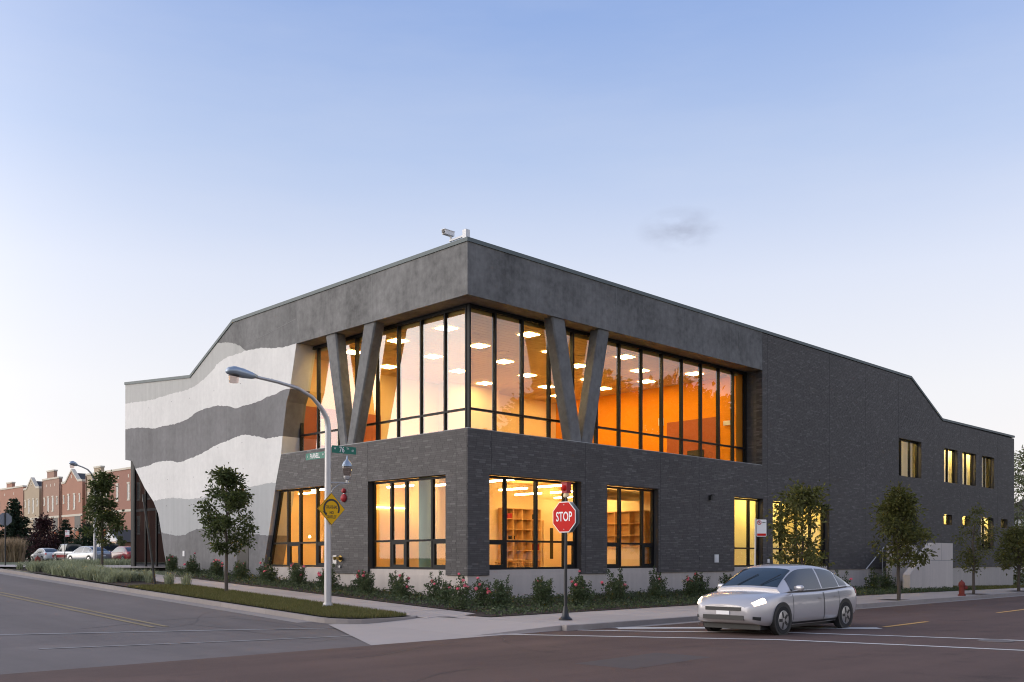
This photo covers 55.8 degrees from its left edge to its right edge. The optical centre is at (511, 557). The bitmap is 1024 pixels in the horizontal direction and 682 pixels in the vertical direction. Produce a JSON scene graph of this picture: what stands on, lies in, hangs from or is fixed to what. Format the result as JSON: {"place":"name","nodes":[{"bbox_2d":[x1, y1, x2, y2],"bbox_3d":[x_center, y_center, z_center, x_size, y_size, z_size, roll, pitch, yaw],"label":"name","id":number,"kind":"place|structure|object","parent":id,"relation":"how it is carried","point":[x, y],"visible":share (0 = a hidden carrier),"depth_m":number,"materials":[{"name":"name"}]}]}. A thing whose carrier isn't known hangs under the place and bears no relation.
{"place":"outdoors","nodes":[
{"label":"outdoors","id":0,"kind":"place"},
{"bbox_2d":[0,562,32,564],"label":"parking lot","id":1,"kind":"structure","parent":0,"point":[9,563],"depth_m":76.20,"materials":[{"name":"grey asphalt"}]},
{"bbox_2d":[0,482,26,529],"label":"townhouse","id":2,"kind":"structure","parent":1,"relation":"on","point":[12,490],"depth_m":134.02,"materials":[{"name":"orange brick"}]},
{"bbox_2d":[0,537,27,561],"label":"plume grasses","id":3,"kind":"object","parent":1,"relation":"on","point":[16,551],"visible":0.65,"depth_m":97.78,"materials":[{"name":"beige plant"}]},
{"bbox_2d":[0,497,35,553],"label":"fir tree","id":4,"kind":"object","parent":1,"relation":"on","point":[16,525],"visible":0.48,"depth_m":111.52,"materials":[{"name":"green plant"}]},
{"bbox_2d":[23,477,42,561],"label":"townhouse","id":5,"kind":"structure","parent":1,"relation":"on","point":[32,499],"depth_m":127.81,"materials":[{"name":"beige brick"}]},
{"bbox_2d":[17,511,63,557],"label":"purple tree","id":6,"kind":"object","parent":1,"relation":"on","point":[44,525],"visible":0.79,"depth_m":106.37,"materials":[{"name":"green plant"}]},
{"bbox_2d":[31,548,61,560],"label":"sedan","id":7,"kind":"object","parent":1,"relation":"on","point":[45,554],"visible":0.71,"depth_m":99.13,"materials":[{"name":"grey paint"}]},
{"bbox_2d":[42,470,62,561],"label":"townhouse","id":8,"kind":"structure","parent":1,"relation":"on","point":[51,493],"depth_m":122.63,"materials":[{"name":"brown brick"}]},
{"bbox_2d":[52,519,75,558],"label":"fir tree","id":9,"kind":"object","parent":1,"relation":"on","point":[65,525],"visible":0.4,"depth_m":107.71,"materials":[{"name":"green plant"}]},
{"bbox_2d":[52,544,80,560],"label":"pickup truck","id":10,"kind":"object","parent":1,"relation":"on","point":[69,549],"visible":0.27,"depth_m":95.51,"materials":[{"name":"grey paint"}]},
{"bbox_2d":[61,469,85,559],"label":"townhouse","id":11,"kind":"structure","parent":1,"relation":"on","point":[73,491],"depth_m":117.69,"materials":[{"name":"orange brick"}]},
{"bbox_2d":[66,516,98,545],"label":"dark shrub","id":12,"kind":"object","parent":1,"relation":"on","point":[82,541],"visible":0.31,"depth_m":100.31,"materials":[{"name":"green plant"}]},
{"bbox_2d":[67,546,111,561],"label":"sedan","id":13,"kind":"object","parent":1,"relation":"on","point":[83,552],"visible":0.69,"depth_m":83.72,"materials":[{"name":"white paint"}]},
{"bbox_2d":[85,466,108,541],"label":"townhouse","id":14,"kind":"structure","parent":1,"relation":"on","point":[89,476],"depth_m":113.52,"materials":[{"name":"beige brick"}]},
{"bbox_2d":[107,529,130,545],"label":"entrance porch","id":15,"kind":"object","parent":1,"relation":"on","point":[126,536],"visible":0.02,"depth_m":98.98,"materials":[{"name":"white brick"}]},
{"bbox_2d":[108,467,130,529],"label":"townhouse","id":16,"kind":"structure","parent":1,"relation":"on","point":[122,493],"depth_m":106.36,"materials":[{"name":"red brick"}]},
{"bbox_2d":[111,546,130,560],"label":"sedan","id":17,"kind":"object","parent":1,"relation":"on","point":[121,552],"visible":0.54,"depth_m":84.15,"materials":[{"name":"red paint"}]},
{"bbox_2d":[0,574,472,673],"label":"side road","id":18,"kind":"structure","parent":0,"point":[30,621],"depth_m":20.73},
{"bbox_2d":[0,594,153,626],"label":"line","id":19,"kind":"object","parent":18,"relation":"on","point":[80,611],"visible":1,"depth_m":24.62,"materials":[{"name":"yellow paint"}]},
{"bbox_2d":[0,592,165,626],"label":"line","id":20,"kind":"object","parent":18,"relation":"on","point":[87,610],"visible":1,"depth_m":25.05,"materials":[{"name":"yellow paint"}]},
{"bbox_2d":[0,572,311,622],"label":"gutter","id":21,"kind":"object","parent":18,"relation":"on","point":[190,603],"visible":0.86,"depth_m":28.90,"materials":[{"name":"concrete"}]},
{"bbox_2d":[0,628,322,634],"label":"crosswalk line","id":22,"kind":"object","parent":18,"relation":"on","point":[158,631],"visible":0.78,"depth_m":20.83,"materials":[{"name":"paint"}]},
{"bbox_2d":[39,635,350,648],"bbox_3d":[-5.200,1.633,19.284,7.623,0.001,0.298,0,0,-31],"label":"crosswalk line","id":23,"kind":"object","parent":18,"relation":"on","point":[189,642],"visible":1,"depth_m":18.69,"materials":[{"name":"paint"}]},
{"bbox_2d":[123,570,484,617],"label":"side pavement","id":24,"kind":"structure","parent":0,"point":[419,611],"depth_m":29.40,"materials":[{"name":"grey concrete"}]},
{"bbox_2d":[369,617,561,636],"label":"ramp slope","id":25,"kind":"structure","parent":0,"point":[474,627],"depth_m":22.27,"materials":[{"name":"concrete"}]},
{"bbox_2d":[0,596,1023,681],"bbox_3d":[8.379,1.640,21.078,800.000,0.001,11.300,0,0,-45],"label":"road","id":26,"kind":"structure","parent":0,"point":[551,656],"depth_m":15.78,"materials":[{"name":"grey asphalt"}]},
{"bbox_2d":[574,653,708,668],"bbox_3d":[2.141,1.638,15.511,1.100,0.001,2.305,0,0,42],"label":"road patch","id":27,"kind":"object","parent":26,"relation":"on","point":[641,661],"visible":1,"depth_m":15.46,"materials":[{"name":"grey asphalt"}]},
{"bbox_2d":[616,627,881,628],"bbox_3d":[5.502,1.633,22.576,6.139,0.001,0.518,0,0,0],"label":"stop line","id":28,"kind":"object","parent":26,"relation":"on","point":[790,628],"visible":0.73,"depth_m":22.72,"materials":[{"name":"paint"}]},
{"bbox_2d":[506,634,1023,650],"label":"crosswalk line","id":29,"kind":"object","parent":26,"relation":"on","point":[769,639],"visible":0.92,"depth_m":19.37,"materials":[{"name":"paint"}]},
{"bbox_2d":[697,564,855,634],"bbox_3d":[6.152,0.903,22.252,4.687,1.534,2.147,0,0,-45],"label":"sedan","id":30,"kind":"object","parent":26,"relation":"on","point":[779,599],"visible":0.99,"depth_m":21.21,"materials":[{"name":"silver metal"}]},
{"bbox_2d":[593,630,1023,640],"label":"crosswalk line","id":31,"kind":"object","parent":26,"relation":"on","point":[795,632],"visible":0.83,"depth_m":20.91,"materials":[{"name":"paint"}]},
{"bbox_2d":[613,595,1023,627],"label":"gutter","id":32,"kind":"object","parent":26,"relation":"on","point":[856,608],"visible":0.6,"depth_m":32.63,"materials":[{"name":"concrete"}]},
{"bbox_2d":[0,567,1023,618],"bbox_3d":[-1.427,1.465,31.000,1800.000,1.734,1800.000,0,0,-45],"label":"ground","id":33,"kind":"structure","parent":0,"point":[158,573],"depth_m":32.32,"materials":[{"name":"grey concrete"}]},
{"bbox_2d":[0,565,144,567],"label":"forecourt","id":34,"kind":"structure","parent":33,"relation":"on","point":[120,566],"depth_m":49.11,"materials":[{"name":"concrete"}]},
{"bbox_2d":[0,511,11,564],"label":"stop sign","id":35,"kind":"object","parent":34,"relation":"on","point":[5,518],"visible":0.87,"depth_m":56.97,"materials":[{"name":"grey metal"}]},
{"bbox_2d":[69,461,96,559],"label":"street lamp","id":36,"kind":"object","parent":34,"relation":"on","point":[73,463],"visible":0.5,"depth_m":59.90,"materials":[{"name":"metal"}]},
{"bbox_2d":[55,558,130,564],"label":"hedge grasses","id":37,"kind":"object","parent":34,"relation":"on","point":[118,561],"visible":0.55,"depth_m":57.91,"materials":[{"name":"green plant"}]},
{"bbox_2d":[14,568,165,585],"bbox_3d":[-16.495,0.699,37.620,2.130,0.512,12.200,0,0,-45],"label":"planting strip","id":38,"kind":"object","parent":33,"relation":"on","point":[119,582],"visible":0.33,"depth_m":34.68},
{"bbox_2d":[16,558,151,582],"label":"ornamental grasses","id":39,"kind":"object","parent":38,"relation":"on","point":[94,571],"visible":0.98,"depth_m":36.59,"materials":[{"name":"plant"}]},
{"bbox_2d":[77,469,127,565],"bbox_3d":[-16.510,-1.446,39.106,1.883,4.374,1.724,0,0,-19],"label":"street tree","id":40,"kind":"object","parent":38,"relation":"on","point":[99,502],"visible":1,"depth_m":39.04,"materials":[{"name":"green plant"}]},
{"bbox_2d":[142,494,155,584],"bbox_3d":[-12.581,-0.624,33.549,0.501,3.165,0.092,0,0,1],"label":"sign post","id":41,"kind":"object","parent":38,"relation":"on","point":[149,538],"visible":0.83,"depth_m":33.51,"materials":[{"name":"black metal"}]},
{"bbox_2d":[0,568,416,623],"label":"side kerb","id":42,"kind":"structure","parent":33,"relation":"on","point":[264,610],"depth_m":27.13,"materials":[{"name":"concrete"}]},
{"bbox_2d":[127,583,405,617],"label":"verge","id":43,"kind":"structure","parent":33,"relation":"on","point":[278,609],"depth_m":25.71,"materials":[{"name":"green plant"}]},
{"bbox_2d":[188,462,258,590],"bbox_3d":[-9.238,-0.929,31.208,2.156,4.254,1.937,0,0,-31],"label":"street tree","id":44,"kind":"object","parent":43,"relation":"on","point":[232,499],"visible":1,"depth_m":31.01,"materials":[{"name":"green plant"}]},
{"bbox_2d":[225,366,332,606],"bbox_3d":[-6.167,-1.790,25.895,3.240,6.310,0.330,0,0,-45],"label":"street lamp","id":45,"kind":"object","parent":43,"relation":"on","point":[235,371],"visible":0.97,"depth_m":26.83,"materials":[{"name":"metal"}]},
{"bbox_2d":[318,493,344,524],"bbox_3d":[-5.026,-1.360,26.860,0.902,0.902,0.070,0,0,-45],"label":"warning sign","id":46,"kind":"object","parent":45,"relation":"attached to","point":[331,509],"visible":1,"depth_m":26.84,"materials":[{"name":"yellow metal"}]},
{"bbox_2d":[332,445,355,454],"bbox_3d":[-4.740,-3.050,27.310,0.820,0.205,0.016,0,0,-45],"label":"street name sign","id":47,"kind":"object","parent":45,"relation":"attached to","point":[343,449],"visible":1,"depth_m":27.29,"materials":[{"name":"teal metal"}]},
{"bbox_2d":[165,569,553,613],"bbox_3d":[-8.275,0.994,35.831,2.910,1.029,24.500,0,0,-45],"label":"rose bed","id":48,"kind":"object","parent":33,"relation":"on","point":[385,599],"visible":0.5,"depth_m":31.05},
{"bbox_2d":[165,556,177,571],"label":"rose bush","id":49,"kind":"object","parent":48,"relation":"on","point":[169,565],"visible":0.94,"depth_m":42.20,"materials":[{"name":"green plant"}]},
{"bbox_2d":[183,552,200,574],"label":"rose bush","id":50,"kind":"object","parent":48,"relation":"on","point":[191,566],"visible":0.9,"depth_m":40.71,"materials":[{"name":"green plant"}]},
{"bbox_2d":[210,559,223,576],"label":"rose bush","id":51,"kind":"object","parent":48,"relation":"on","point":[216,566],"visible":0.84,"depth_m":39.28,"materials":[{"name":"green plant"}]},
{"bbox_2d":[233,561,250,579],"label":"rose bush","id":52,"kind":"object","parent":48,"relation":"on","point":[241,571],"visible":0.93,"depth_m":37.83,"materials":[{"name":"green plant"}]},
{"bbox_2d":[260,563,278,582],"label":"rose bush","id":53,"kind":"object","parent":48,"relation":"on","point":[268,574],"visible":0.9,"depth_m":36.42,"materials":[{"name":"green plant"}]},
{"bbox_2d":[290,563,307,585],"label":"rose bush","id":54,"kind":"object","parent":48,"relation":"on","point":[297,579],"visible":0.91,"depth_m":34.93,"materials":[{"name":"green plant"}]},
{"bbox_2d":[318,563,340,589],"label":"rose bush","id":55,"kind":"object","parent":48,"relation":"on","point":[333,580],"visible":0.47,"depth_m":33.55,"materials":[{"name":"green plant"}]},
{"bbox_2d":[356,569,374,593],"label":"rose bush","id":56,"kind":"object","parent":48,"relation":"on","point":[366,584],"visible":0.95,"depth_m":32.02,"materials":[{"name":"green plant"}]},
{"bbox_2d":[388,570,406,593],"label":"rose bush","id":57,"kind":"object","parent":48,"relation":"on","point":[392,578],"visible":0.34,"depth_m":31.66,"materials":[{"name":"green plant"}]},
{"bbox_2d":[392,574,414,598],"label":"rose bush","id":58,"kind":"object","parent":48,"relation":"on","point":[404,590],"visible":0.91,"depth_m":30.57,"materials":[{"name":"green plant"}]},
{"bbox_2d":[424,571,447,600],"bbox_3d":[-2.367,0.877,30.251,0.778,1.006,0.691,0,0,-42],"label":"rose bush","id":59,"kind":"object","parent":48,"relation":"on","point":[435,586],"visible":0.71,"depth_m":30.24,"materials":[{"name":"green plant"}]},
{"bbox_2d":[435,579,456,603],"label":"rose bush","id":60,"kind":"object","parent":48,"relation":"on","point":[445,591],"visible":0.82,"depth_m":29.17,"materials":[{"name":"green plant"}]},
{"bbox_2d":[449,573,477,608],"bbox_3d":[-1.432,0.952,27.383,0.733,1.091,0.831,0,0,24],"label":"rose bush","id":61,"kind":"object","parent":48,"relation":"on","point":[463,593],"visible":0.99,"depth_m":27.24,"materials":[{"name":"green plant"}]},
{"bbox_2d":[472,577,491,605],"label":"rose bush","id":62,"kind":"object","parent":48,"relation":"on","point":[483,593],"visible":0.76,"depth_m":28.73,"materials":[{"name":"green plant"}]},
{"bbox_2d":[485,578,512,607],"bbox_3d":[-0.371,1.047,27.965,0.811,0.928,0.832,0,0,38],"label":"rose bush","id":63,"kind":"object","parent":48,"relation":"on","point":[499,595],"visible":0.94,"depth_m":27.92,"materials":[{"name":"green plant"}]},
{"bbox_2d":[328,624,559,644],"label":"corner ramp","id":64,"kind":"structure","parent":33,"relation":"on","point":[371,634],"depth_m":20.59,"materials":[{"name":"concrete"}]},
{"bbox_2d":[124,236,1014,597],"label":"building","id":65,"kind":"structure","parent":33,"relation":"on","point":[462,390],"depth_m":40.24,"materials":[{"name":"brick"}]},
{"bbox_2d":[269,486,324,566],"bbox_3d":[-8.454,-1.205,38.495,0.130,3.110,4.540,0,0,-45],"label":"window","id":66,"kind":"structure","parent":65,"relation":"in","point":[289,544],"depth_m":38.45,"materials":[{"name":"black metal"}]},
{"bbox_2d":[373,476,445,569],"bbox_3d":[-3.495,-1.170,33.477,0.130,3.120,4.270,0,0,-45],"label":"window","id":67,"kind":"structure","parent":65,"relation":"in","point":[393,542],"depth_m":33.61,"materials":[{"name":"black metal"}]},
{"bbox_2d":[441,228,469,241],"bbox_3d":[-1.843,-10.518,31.436,0.460,0.415,0.905,0,0,-45],"label":"surveillance camera","id":68,"kind":"object","parent":65,"relation":"on","point":[451,233],"visible":0.99,"depth_m":31.54,"materials":[{"name":"white paint"}]},
{"bbox_2d":[498,508,540,566],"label":"bookcase","id":69,"kind":"object","parent":65,"relation":"on","point":[520,524],"visible":0.6,"depth_m":42.33,"materials":[{"name":"brown wood"}]},
{"bbox_2d":[489,475,576,569],"bbox_3d":[0.684,-1.170,33.466,4.530,3.120,0.130,0,0,-45],"label":"window","id":70,"kind":"structure","parent":65,"relation":"in","point":[503,543],"depth_m":33.54,"materials":[{"name":"black metal"}]},
{"bbox_2d":[543,520,558,566],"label":"classroom door","id":71,"kind":"structure","parent":65,"relation":"in","point":[550,550],"depth_m":43.85,"materials":[{"name":"beige"}]},
{"bbox_2d":[543,520,558,566],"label":"door leaf","id":72,"kind":"structure","parent":71,"relation":"in","point":[547,524],"depth_m":43.84,"materials":[{"name":"beige"}]},
{"bbox_2d":[607,546,646,565],"bbox_3d":[4.407,0.055,39.999,0.650,1.070,2.900,0,0,-45],"label":"reception counter","id":73,"kind":"object","parent":65,"relation":"on","point":[630,555],"visible":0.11,"depth_m":39.38,"materials":[{"name":"beige"}]},
{"bbox_2d":[607,510,648,563],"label":"bookcase","id":74,"kind":"object","parent":65,"relation":"on","point":[630,526],"visible":0.28,"depth_m":41.52,"materials":[{"name":"brown wood"}]},
{"bbox_2d":[607,486,653,567],"bbox_3d":[4.454,-1.155,37.191,3.130,3.090,0.130,0,0,-45],"label":"window","id":75,"kind":"structure","parent":65,"relation":"in","point":[609,544],"depth_m":37.73,"materials":[{"name":"black metal"}]},
{"bbox_2d":[734,498,758,566],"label":"window","id":76,"kind":"structure","parent":65,"relation":"in","point":[747,548],"depth_m":43.18,"materials":[{"name":"black metal"}]},
{"bbox_2d":[773,501,824,565],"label":"window","id":77,"kind":"structure","parent":65,"relation":"in","point":[822,525],"depth_m":47.92,"materials":[{"name":"clear glass"}]},
{"bbox_2d":[899,439,917,477],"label":"window","id":78,"kind":"structure","parent":65,"relation":"in","point":[916,444],"depth_m":55.13,"materials":[{"name":"black metal"}]},
{"bbox_2d":[944,449,953,482],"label":"window","id":79,"kind":"structure","parent":65,"relation":"in","point":[946,450],"depth_m":58.99,"materials":[{"name":"glass"}]},
{"bbox_2d":[962,452,971,485],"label":"window","id":80,"kind":"structure","parent":65,"relation":"in","point":[962,452],"depth_m":61.06,"materials":[{"name":"glass"}]},
{"bbox_2d":[982,456,990,487],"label":"window","id":81,"kind":"structure","parent":65,"relation":"in","point":[989,459],"depth_m":63.99,"materials":[{"name":"black metal"}]},
{"bbox_2d":[173,566,981,615],"bbox_3d":[3.300,1.021,45.778,34.556,1.371,24.258,0,0,-45],"label":"ground cover","id":82,"kind":"object","parent":33,"relation":"on","point":[633,596],"visible":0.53,"depth_m":31.89,"materials":[{"name":"green plant"}]},
{"bbox_2d":[481,590,929,609],"bbox_3d":[11.004,1.501,40.458,31.020,0.320,3.980,0,0,-45],"label":"rose bed front","id":83,"kind":"object","parent":33,"relation":"on","point":[603,602],"depth_m":31.96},
{"bbox_2d":[533,576,555,606],"bbox_3d":[0.974,1.020,29.286,0.667,0.978,0.688,0,0,41],"label":"rose bush","id":84,"kind":"object","parent":83,"relation":"on","point":[544,596],"visible":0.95,"depth_m":29.19,"materials":[{"name":"green plant"}]},
{"bbox_2d":[568,575,595,604],"bbox_3d":[2.181,1.016,30.219,0.884,1.012,0.907,0,0,8],"label":"rose bush","id":85,"kind":"object","parent":83,"relation":"on","point":[583,592],"visible":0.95,"depth_m":30.14,"materials":[{"name":"green plant"}]},
{"bbox_2d":[601,567,625,596],"bbox_3d":[3.487,0.897,32.978,0.800,1.165,0.901,0,0,-42],"label":"rose bush","id":86,"kind":"object","parent":83,"relation":"on","point":[608,583],"visible":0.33,"depth_m":32.95,"materials":[{"name":"green plant"}]},
{"bbox_2d":[605,572,628,602],"bbox_3d":[3.416,0.980,31.718,0.819,1.059,0.727,0,0,-35],"label":"rose bush","id":87,"kind":"object","parent":83,"relation":"on","point":[616,588],"visible":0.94,"depth_m":31.59,"materials":[{"name":"green plant"}]},
{"bbox_2d":[647,581,663,599],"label":"rose bush","id":88,"kind":"object","parent":83,"relation":"on","point":[654,591],"visible":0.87,"depth_m":33.30,"materials":[{"name":"green plant"}]},
{"bbox_2d":[648,565,668,596],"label":"rose bush","id":89,"kind":"object","parent":83,"relation":"on","point":[660,581],"visible":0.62,"depth_m":34.68,"materials":[{"name":"green plant"}]},
{"bbox_2d":[681,575,698,597],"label":"rose bush","id":90,"kind":"object","parent":83,"relation":"on","point":[690,588],"visible":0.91,"depth_m":34.87,"materials":[{"name":"green plant"}]},
{"bbox_2d":[692,571,709,595],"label":"rose bush","id":91,"kind":"object","parent":83,"relation":"on","point":[702,584],"visible":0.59,"depth_m":36.35,"materials":[{"name":"green plant"}]},
{"bbox_2d":[864,567,880,589],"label":"rose bush","id":92,"kind":"object","parent":83,"relation":"on","point":[874,583],"visible":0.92,"depth_m":45.42,"materials":[{"name":"green plant"}]},
{"bbox_2d":[878,567,895,588],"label":"rose bush","id":93,"kind":"object","parent":83,"relation":"on","point":[886,583],"visible":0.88,"depth_m":46.57,"materials":[{"name":"green plant"}]},
{"bbox_2d":[472,590,965,616],"bbox_3d":[11.438,1.585,37.401,34.700,0.153,0.980,0,0,-45],"label":"rose bed front","id":94,"kind":"object","parent":33,"relation":"on","point":[578,610],"visible":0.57,"depth_m":28.32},
{"bbox_2d":[562,592,1023,630],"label":"street kerb","id":95,"kind":"structure","parent":33,"relation":"on","point":[623,623],"depth_m":24.74,"materials":[{"name":"concrete"}]},
{"bbox_2d":[1014,445,1023,530],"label":"garden tree","id":96,"kind":"object","parent":33,"relation":"on","point":[1018,477],"visible":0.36,"depth_m":84.16,"materials":[{"name":"green plant"}]},
{"bbox_2d":[0,0,1023,501],"label":"sky","id":97,"kind":"structure","parent":0,"point":[845,177],"materials":[{"name":"blue"}]},
{"bbox_2d":[449,616,585,624],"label":"corner pavement","id":98,"kind":"structure","parent":0,"point":[523,621],"depth_m":23.52,"materials":[{"name":"grey concrete"}]},
{"bbox_2d":[493,588,1023,623],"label":"pavement","id":99,"kind":"structure","parent":0,"point":[626,614],"depth_m":27.02,"materials":[{"name":"grey concrete"}]},
{"bbox_2d":[559,497,571,620],"bbox_3d":[1.308,0.010,23.651,0.340,3.020,0.335,0,0,-45],"label":"sign post","id":100,"kind":"object","parent":99,"relation":"on","point":[565,616],"visible":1,"depth_m":23.62,"materials":[{"name":"grey metal"}]},
{"bbox_2d":[553,501,575,532],"bbox_3d":[1.270,-1.000,23.613,0.019,0.759,0.759,0,0,-45],"label":"stop sign","id":101,"kind":"object","parent":100,"relation":"attached to","point":[564,516],"visible":1,"depth_m":23.60,"materials":[{"name":"red metal"}]},
{"bbox_2d":[754,518,765,565],"bbox_3d":[7.286,0.180,28.403,0.376,2.681,0.056,0,0,2],"label":"parking sign","id":102,"kind":"object","parent":99,"relation":"on","point":[761,528],"visible":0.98,"depth_m":28.40,"materials":[{"name":"metal"}]},
{"bbox_2d":[765,478,834,567],"bbox_3d":[9.016,-0.448,30.306,1.960,4.100,2.257,0,0,32],"label":"street tree","id":103,"kind":"object","parent":99,"relation":"on","point":[800,499],"visible":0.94,"depth_m":30.14,"materials":[{"name":"green plant"}]},
{"bbox_2d":[950,502,1004,593],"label":"street tree","id":104,"kind":"object","parent":99,"relation":"on","point":[973,558],"visible":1,"depth_m":40.81,"materials":[{"name":"green plant"}]},
{"bbox_2d":[987,522,1023,590],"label":"street tree","id":105,"kind":"object","parent":99,"relation":"on","point":[1014,543],"visible":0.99,"depth_m":44.42,"materials":[{"name":"green plant"}]},
{"label":"tree pit","id":106,"kind":"structure","parent":99,"relation":"on","visible":0},
{"bbox_2d":[863,480,939,599],"bbox_3d":[14.106,-0.602,35.009,2.571,4.411,2.503,0,0,12],"label":"street tree","id":107,"kind":"object","parent":106,"relation":"on","point":[893,510],"visible":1,"depth_m":34.69,"materials":[{"name":"green plant"}]},
{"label":"lawn","id":108,"kind":"structure","parent":0,"visible":0},
{"bbox_2d":[902,584,1023,589],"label":"lawn grass","id":109,"kind":"structure","parent":108,"relation":"on","point":[985,587],"depth_m":54.15,"materials":[{"name":"green plant"}]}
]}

